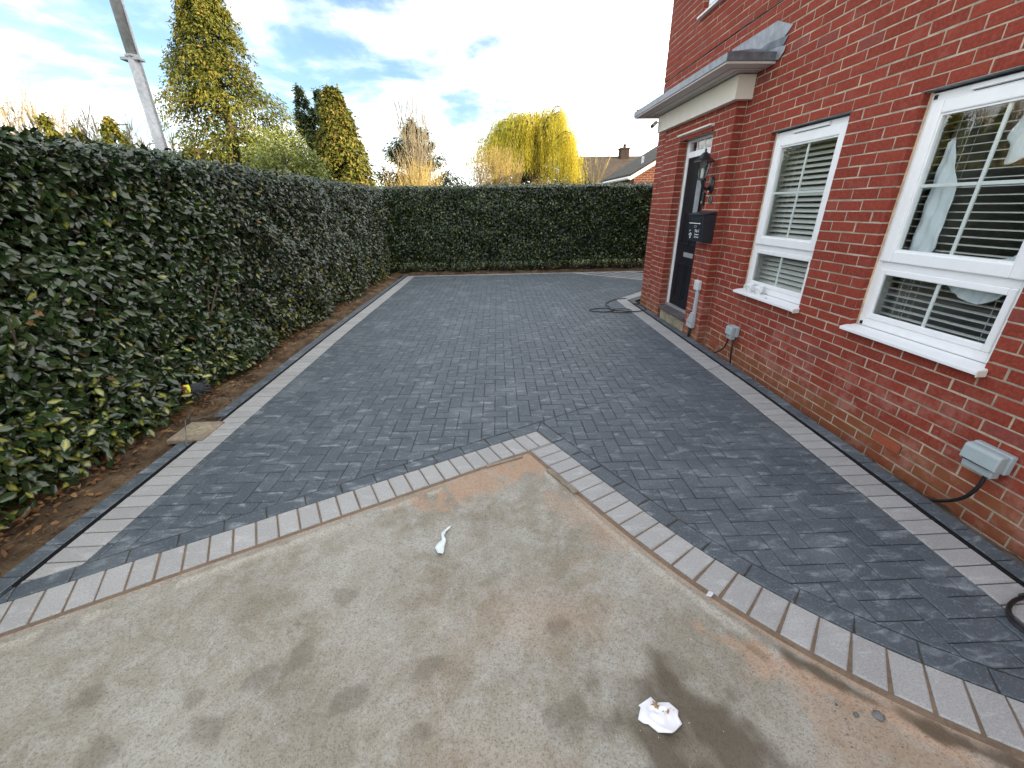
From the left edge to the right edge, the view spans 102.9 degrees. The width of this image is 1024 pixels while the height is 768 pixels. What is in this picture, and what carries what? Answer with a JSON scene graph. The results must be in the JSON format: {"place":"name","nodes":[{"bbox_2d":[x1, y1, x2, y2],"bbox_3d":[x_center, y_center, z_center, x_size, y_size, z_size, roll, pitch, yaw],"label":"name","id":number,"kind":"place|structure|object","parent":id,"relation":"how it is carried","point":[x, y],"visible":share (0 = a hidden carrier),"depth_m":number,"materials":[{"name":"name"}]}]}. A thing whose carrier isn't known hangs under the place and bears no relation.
{"place":"outdoors","nodes":[
{"label":"outdoors","id":0,"kind":"place"},
{"bbox_2d":[0,0,673,185],"label":"sky","id":1,"kind":"structure","parent":0,"point":[475,61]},
{"bbox_2d":[0,271,1023,751],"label":"driveway paving","id":2,"kind":"structure","parent":0,"point":[306,423],"depth_m":2.66,"materials":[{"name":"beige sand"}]},
{"bbox_2d":[0,276,406,597],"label":"drainage channel","id":3,"kind":"object","parent":2,"relation":"on","point":[52,555],"visible":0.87,"depth_m":2.54,"materials":[{"name":"plastic"}]},
{"bbox_2d":[0,431,1023,759],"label":"joint sand strip","id":4,"kind":"object","parent":2,"relation":"on","point":[936,717],"visible":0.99,"depth_m":1.81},
{"bbox_2d":[547,469,577,494],"bbox_3d":[0.316,0.613,2.586,0.042,0.015,0.286,-15,27,-29],"label":"mortar strip","id":5,"kind":"object","parent":4,"relation":"on","point":[567,485],"visible":1,"depth_m":2.56,"materials":[{"name":"concrete"}]},
{"bbox_2d":[589,298,645,312],"bbox_3d":[1.928,-1.342,6.973,0.782,0.051,1.270,16,29,34],"label":"coiled cable","id":6,"kind":"object","parent":2,"relation":"on","point":[617,308],"visible":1,"depth_m":6.73,"materials":[{"name":"black rubber"}]},
{"bbox_2d":[626,298,1023,586],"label":"drainage channel","id":7,"kind":"object","parent":2,"relation":"on","point":[969,545],"visible":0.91,"depth_m":2.52,"materials":[{"name":"plastic"}]},
{"bbox_2d":[1005,593,1023,632],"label":"coiled cable","id":8,"kind":"object","parent":2,"relation":"on","point":[1009,606],"visible":1,"depth_m":1.72,"materials":[{"name":"black rubber"}]},
{"bbox_2d":[382,258,641,290],"bbox_3d":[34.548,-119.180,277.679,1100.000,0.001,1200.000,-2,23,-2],"label":"ground","id":9,"kind":"structure","parent":0,"point":[521,262],"depth_m":14.10,"materials":[{"name":"brown soil"}]},
{"bbox_2d":[0,73,73,140],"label":"bare tree","id":10,"kind":"object","parent":9,"relation":"on","point":[8,122],"visible":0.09,"depth_m":17.76,"materials":[{"name":"beige plant"}]},
{"bbox_2d":[33,109,65,142],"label":"conifer","id":11,"kind":"object","parent":9,"relation":"on","point":[44,122],"visible":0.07,"depth_m":17.42,"materials":[{"name":"green plant"}]},
{"bbox_2d":[68,124,89,143],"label":"conifer","id":12,"kind":"object","parent":9,"relation":"on","point":[77,132],"visible":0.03,"depth_m":17.19,"materials":[{"name":"green plant"}]},
{"bbox_2d":[41,90,139,144],"bbox_3d":[-19.814,-10.442,20.184,3.428,6.835,3.462,-2,23,-2],"label":"bare tree","id":13,"kind":"object","parent":9,"relation":"on","point":[84,130],"visible":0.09,"depth_m":19.00,"materials":[{"name":"beige plant"}]},
{"bbox_2d":[94,116,135,149],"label":"conifer","id":14,"kind":"object","parent":9,"relation":"on","point":[108,126],"visible":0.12,"depth_m":16.58,"materials":[{"name":"green plant"}]},
{"bbox_2d":[109,0,168,152],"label":"street lamp","id":15,"kind":"object","parent":9,"relation":"on","point":[133,58],"visible":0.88,"depth_m":5.30,"materials":[{"name":"grey metal"}]},
{"bbox_2d":[118,120,180,152],"bbox_3d":[-17.877,-10.230,20.793,2.574,5.906,2.699,14,27,30],"label":"bare tree","id":16,"kind":"object","parent":9,"relation":"on","point":[141,142],"visible":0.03,"depth_m":20.04,"materials":[{"name":"beige plant"}]},
{"bbox_2d":[0,267,402,577],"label":"soil bed","id":17,"kind":"object","parent":9,"relation":"on","point":[12,563],"visible":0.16,"depth_m":2.89,"materials":[{"name":"brown soil"}]},
{"bbox_2d":[0,277,387,557],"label":"fallen leaves","id":18,"kind":"object","parent":17,"relation":"on","point":[4,553],"visible":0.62,"depth_m":2.89,"materials":[{"name":"brown plant"}]},
{"bbox_2d":[166,421,224,443],"bbox_3d":[-2.493,0.380,3.228,0.265,0.040,0.290,-2,23,-2],"label":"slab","id":19,"kind":"object","parent":17,"relation":"on","point":[198,431],"visible":0.94,"depth_m":3.19,"materials":[{"name":"stone"}]},
{"bbox_2d":[185,419,188,445],"bbox_3d":[-2.519,0.344,3.160,0.019,0.116,0.390,-16,28,-31],"label":"loose wire","id":20,"kind":"object","parent":19,"relation":"on","point":[185,431],"visible":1,"depth_m":3.07,"materials":[{"name":"grey metal"}]},
{"bbox_2d":[181,381,212,396],"bbox_3d":[-2.759,0.048,3.586,0.074,0.143,0.226,10,26,23],"label":"work glove","id":21,"kind":"object","parent":17,"relation":"on","point":[196,387],"visible":1,"depth_m":3.58,"materials":[{"name":"fabric"}]},
{"bbox_2d":[0,120,397,529],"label":"hedge","id":22,"kind":"object","parent":17,"relation":"on","point":[135,284],"visible":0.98,"depth_m":3.12,"materials":[{"name":"green plant"}]},
{"bbox_2d":[187,397,240,419],"bbox_3d":[-2.601,0.210,3.556,0.333,0.027,0.392,-2,23,-2],"label":"loose wire","id":23,"kind":"object","parent":17,"relation":"on","point":[216,413],"visible":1,"depth_m":3.54,"materials":[{"name":"grey plastic"}]},
{"bbox_2d":[147,0,313,170],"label":"conifer","id":24,"kind":"object","parent":9,"relation":"on","point":[196,24],"visible":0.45,"depth_m":16.88,"materials":[{"name":"green plant"}]},
{"bbox_2d":[240,122,301,173],"bbox_3d":[-8.758,-7.204,15.495,2.493,4.529,2.535,-2,23,-2],"label":"evergreen shrub","id":25,"kind":"object","parent":9,"relation":"on","point":[246,153],"visible":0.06,"depth_m":14.53,"materials":[{"name":"green plant"}]},
{"bbox_2d":[250,122,333,180],"bbox_3d":[-7.588,-6.671,14.400,2.781,4.396,2.524,-14,27,-27],"label":"evergreen shrub","id":26,"kind":"object","parent":9,"relation":"on","point":[307,168],"visible":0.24,"depth_m":13.56,"materials":[{"name":"green plant"}]},
{"bbox_2d":[290,84,316,164],"bbox_3d":[-11.605,-12.452,23.354,3.564,7.958,3.259,-2,23,-2],"label":"conifer","id":27,"kind":"object","parent":9,"relation":"on","point":[299,96],"visible":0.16,"depth_m":22.01,"materials":[{"name":"green plant"}]},
{"bbox_2d":[301,86,322,170],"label":"conifer","id":28,"kind":"object","parent":9,"relation":"on","point":[314,118],"visible":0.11,"depth_m":21.75,"materials":[{"name":"green plant"}]},
{"bbox_2d":[313,83,378,187],"bbox_3d":[-7.177,-8.973,17.495,3.388,6.496,3.372,-2,23,-2],"label":"conifer","id":29,"kind":"object","parent":9,"relation":"on","point":[340,145],"visible":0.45,"depth_m":16.53,"materials":[{"name":"green plant"}]},
{"bbox_2d":[367,181,390,186],"bbox_3d":[-4.977,-6.474,16.011,2.112,2.678,1.551,-2,23,-2],"label":"garden shrub","id":30,"kind":"object","parent":9,"relation":"on","point":[375,185],"visible":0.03,"depth_m":15.35,"materials":[{"name":"green plant"}]},
{"bbox_2d":[389,79,439,186],"bbox_3d":[-4.387,-10.325,19.397,2.225,6.819,2.802,-2,23,-2],"label":"bare tree","id":31,"kind":"object","parent":9,"relation":"on","point":[412,137],"visible":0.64,"depth_m":18.68,"materials":[{"name":"brown plant"}]},
{"bbox_2d":[381,153,449,186],"bbox_3d":[-4.234,-8.215,18.315,2.859,3.807,2.963,13,27,29],"label":"osier shrub","id":32,"kind":"object","parent":9,"relation":"on","point":[425,181],"visible":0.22,"depth_m":17.60,"materials":[{"name":"beige plant"}]},
{"bbox_2d":[369,117,478,187],"bbox_3d":[-4.718,-10.534,21.315,5.901,5.879,5.551,-10,25,-20],"label":"bare tree","id":33,"kind":"object","parent":9,"relation":"on","point":[389,152],"visible":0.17,"depth_m":20.47,"materials":[{"name":"brown plant"}]},
{"bbox_2d":[464,136,525,187],"bbox_3d":[-0.797,-9.748,20.359,3.080,4.897,2.695,11,26,26],"label":"beech bush","id":34,"kind":"object","parent":9,"relation":"on","point":[497,175],"visible":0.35,"depth_m":19.68,"materials":[{"name":"beige plant"}]},
{"bbox_2d":[0,454,1023,767],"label":"concrete apron","id":35,"kind":"object","parent":9,"relation":"on","point":[312,648],"visible":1,"depth_m":1.55,"materials":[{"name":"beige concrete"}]},
{"bbox_2d":[435,525,451,553],"bbox_3d":[-0.362,0.810,2.136,0.053,0.013,0.202,1,24,5],"label":"plastic scrap","id":36,"kind":"object","parent":35,"relation":"on","point":[439,546],"visible":1,"depth_m":2.10,"materials":[{"name":"white plastic"}]},
{"bbox_2d":[486,455,522,467],"bbox_3d":[-0.050,0.529,2.794,0.273,0.013,0.024,-12,26,-23],"label":"mortar strip","id":37,"kind":"object","parent":35,"relation":"on","point":[504,461],"visible":1,"depth_m":2.79,"materials":[{"name":"concrete"}]},
{"bbox_2d":[638,697,681,732],"bbox_3d":[0.501,1.121,1.383,0.141,0.026,0.100,9,25,22],"label":"paper scrap","id":38,"kind":"object","parent":35,"relation":"on","point":[660,717],"visible":1,"depth_m":1.38,"materials":[{"name":"white paper"}]},
{"bbox_2d":[720,652,972,766],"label":"grit","id":39,"kind":"object","parent":35,"relation":"on","point":[846,719],"visible":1,"depth_m":1.34,"materials":[{"name":"gravel"}]},
{"bbox_2d":[872,709,885,720],"bbox_3d":[1.244,1.121,1.381,0.038,0.010,0.034,-18,29,-34],"label":"stone","id":40,"kind":"object","parent":35,"relation":"on","point":[878,715],"visible":1,"depth_m":1.38,"materials":[{"name":"grey stone"}]},
{"bbox_2d":[400,261,643,276],"bbox_3d":[1.375,-3.273,11.503,9.120,0.137,1.720,-2,23,-2],"label":"soil bed","id":41,"kind":"object","parent":9,"relation":"on","point":[501,270],"visible":0.34,"depth_m":11.13,"materials":[{"name":"brown soil"}]},
{"bbox_2d":[379,180,652,271],"bbox_3d":[0.253,-4.234,10.997,8.900,2.248,1.047,-2,23,-2],"label":"hedge","id":42,"kind":"object","parent":41,"relation":"on","point":[553,224],"visible":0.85,"depth_m":10.69,"materials":[{"name":"green plant"}]},
{"bbox_2d":[426,268,631,274],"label":"fallen leaves","id":43,"kind":"object","parent":41,"relation":"on","point":[551,271],"visible":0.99,"depth_m":10.93,"materials":[{"name":"brown plant"}]},
{"bbox_2d":[460,105,589,184],"bbox_3d":[0.615,-14.782,28.527,8.728,7.838,6.405,-2,23,-2],"label":"weeping willow","id":44,"kind":"object","parent":9,"relation":"on","point":[544,140],"visible":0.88,"depth_m":26.39,"materials":[{"name":"yellow plant"}]},
{"bbox_2d":[511,161,558,185],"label":"evergreen tree","id":45,"kind":"object","parent":9,"relation":"on","point":[524,179],"visible":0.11,"depth_m":29.80,"materials":[{"name":"green plant"}]},
{"bbox_2d":[528,176,549,185],"bbox_3d":[1.298,-7.586,18.060,2.036,2.913,1.506,-2,23,-2],"label":"garden shrub","id":46,"kind":"object","parent":9,"relation":"on","point":[536,183],"visible":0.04,"depth_m":17.58,"materials":[{"name":"beige plant"}]},
{"bbox_2d":[558,179,577,184],"bbox_3d":[2.468,-7.790,18.600,1.648,2.821,1.538,-2,23,-2],"label":"garden shrub","id":47,"kind":"object","parent":9,"relation":"on","point":[567,182],"visible":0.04,"depth_m":18.06,"materials":[{"name":"beige plant"}]},
{"bbox_2d":[553,133,587,184],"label":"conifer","id":48,"kind":"object","parent":9,"relation":"on","point":[568,170],"visible":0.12,"depth_m":28.19,"materials":[{"name":"yellow plant"}]},
{"bbox_2d":[576,136,616,183],"bbox_3d":[4.033,-9.517,19.955,1.967,4.851,0.972,-2,23,-2],"label":"bare tree","id":49,"kind":"object","parent":9,"relation":"on","point":[605,167],"visible":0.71,"depth_m":19.62,"materials":[{"name":"beige plant"}]},
{"bbox_2d":[577,144,639,182],"bbox_3d":[9.683,-14.793,30.909,9.410,5.850,9.000,-2,23,-2],"label":"bungalow","id":50,"kind":"object","parent":9,"relation":"on","point":[623,158],"visible":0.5,"depth_m":29.16,"materials":[{"name":"brown tile"}]},
{"bbox_2d":[598,146,657,184],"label":"brick cottage","id":51,"kind":"structure","parent":9,"relation":"on","point":[640,168],"depth_m":15.20,"materials":[{"name":"grey tile"}]},
{"bbox_2d":[634,0,1023,560],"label":"brick house","id":52,"kind":"structure","parent":9,"relation":"on","point":[881,90],"depth_m":3.01,"materials":[{"name":"red brick"}]},
{"bbox_2d":[650,121,657,127],"bbox_3d":[2.082,-3.780,5.945,0.183,0.103,0.051,-20,30,-37],"label":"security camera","id":53,"kind":"object","parent":52,"relation":"attached to","point":[655,123],"visible":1,"depth_m":5.91,"materials":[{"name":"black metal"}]},
{"bbox_2d":[669,156,708,309],"bbox_3d":[2.435,-1.999,5.540,0.048,1.938,0.766,-2,23,-2],"label":"door","id":54,"kind":"structure","parent":52,"relation":"in","point":[684,258],"depth_m":5.65,"materials":[{"name":"black metal"}]},
{"bbox_2d":[686,280,701,336],"bbox_3d":[2.313,-0.943,5.224,0.051,0.765,0.155,-2,23,-2],"label":"cable conduit","id":55,"kind":"object","parent":52,"relation":"attached to","point":[690,321],"visible":0.97,"depth_m":5.18,"materials":[{"name":"grey plastic"}]},
{"bbox_2d":[688,211,716,241],"bbox_3d":[2.239,-1.876,4.858,0.166,0.330,0.385,-2,23,-2],"label":"mailbox","id":56,"kind":"object","parent":52,"relation":"attached to","point":[701,226],"visible":1,"depth_m":4.74,"materials":[{"name":"black paint"}]},
{"bbox_2d":[700,193,705,204],"bbox_3d":[2.293,-2.224,4.904,0.033,0.140,0.048,-2,23,-2],"label":"door bell","id":57,"kind":"object","parent":52,"relation":"attached to","point":[702,199],"depth_m":4.89,"materials":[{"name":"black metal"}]},
{"bbox_2d":[693,148,714,193],"bbox_3d":[2.191,-2.429,4.658,0.246,0.464,0.222,-2,23,-2],"label":"wall lantern","id":58,"kind":"object","parent":52,"relation":"attached to","point":[705,157],"depth_m":4.66,"materials":[{"name":"black metal"}]},
{"bbox_2d":[697,0,722,19],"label":"window","id":59,"kind":"structure","parent":52,"relation":"in","point":[712,3],"depth_m":4.83,"materials":[{"name":"white plastic"}]},
{"bbox_2d":[708,195,712,203],"bbox_3d":[2.313,-2.155,4.765,0.010,0.091,0.091,-2,23,-2],"label":"number plaque","id":60,"kind":"object","parent":52,"relation":"attached to","point":[710,197],"visible":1,"depth_m":4.75,"materials":[{"name":"black metal"}]},
{"bbox_2d":[713,325,739,363],"bbox_3d":[2.435,-0.479,4.684,0.101,0.444,0.411,-2,23,-2],"label":"outdoor socket","id":61,"kind":"object","parent":52,"relation":"attached to","point":[732,332],"visible":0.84,"depth_m":4.50,"materials":[{"name":"grey plastic"}]},
{"bbox_2d":[744,283,754,291],"bbox_3d":[2.480,-1.007,4.257,0.082,0.087,0.096,-2,23,-2],"label":"mug","id":62,"kind":"object","parent":52,"relation":"on","point":[749,287],"visible":0.94,"depth_m":4.23,"materials":[{"name":"white ceramic"}]},
{"bbox_2d":[752,285,763,294],"bbox_3d":[2.490,-0.950,4.127,0.080,0.087,0.102,-2,23,-2],"label":"mug","id":63,"kind":"object","parent":52,"relation":"on","point":[759,289],"visible":1,"depth_m":4.10,"materials":[{"name":"white ceramic"}]},
{"bbox_2d":[733,116,849,312],"bbox_3d":[2.519,-1.504,3.734,0.182,1.504,0.965,-2,23,-2],"label":"window","id":64,"kind":"structure","parent":52,"relation":"in","point":[792,248],"depth_m":3.76,"materials":[{"name":"white plastic"}]},
{"bbox_2d":[757,137,837,292],"bbox_3d":[2.685,-1.534,3.739,0.055,1.417,0.905,-2,23,-2],"label":"venetian blind","id":65,"kind":"object","parent":52,"relation":"hanging from","point":[785,271],"visible":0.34,"depth_m":3.85,"materials":[{"name":"white plastic"}]},
{"bbox_2d":[839,71,1023,376],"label":"window","id":66,"kind":"structure","parent":52,"relation":"in","point":[997,276],"depth_m":2.48,"materials":[{"name":"white plastic"}]},
{"bbox_2d":[877,100,1023,341],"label":"venetian blind","id":67,"kind":"object","parent":52,"relation":"hanging from","point":[944,313],"visible":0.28,"depth_m":2.47,"materials":[{"name":"white plastic"}]},
{"bbox_2d":[909,115,1023,304],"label":"draped cloth","id":68,"kind":"object","parent":52,"relation":"hanging from","point":[938,202],"visible":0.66,"depth_m":2.53,"materials":[{"name":"white fabric"}]},
{"bbox_2d":[928,440,1017,502],"bbox_3d":[2.569,0.547,2.300,0.100,0.460,0.234,-2,23,-2],"label":"outdoor socket","id":69,"kind":"object","parent":52,"relation":"attached to","point":[986,460],"visible":0.97,"depth_m":2.20,"materials":[{"name":"grey plastic"}]},
{"bbox_2d":[864,455,1023,561],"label":"soil bed","id":70,"kind":"object","parent":9,"relation":"on","point":[946,508],"visible":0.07,"depth_m":2.48,"materials":[{"name":"brown soil"}]}
]}

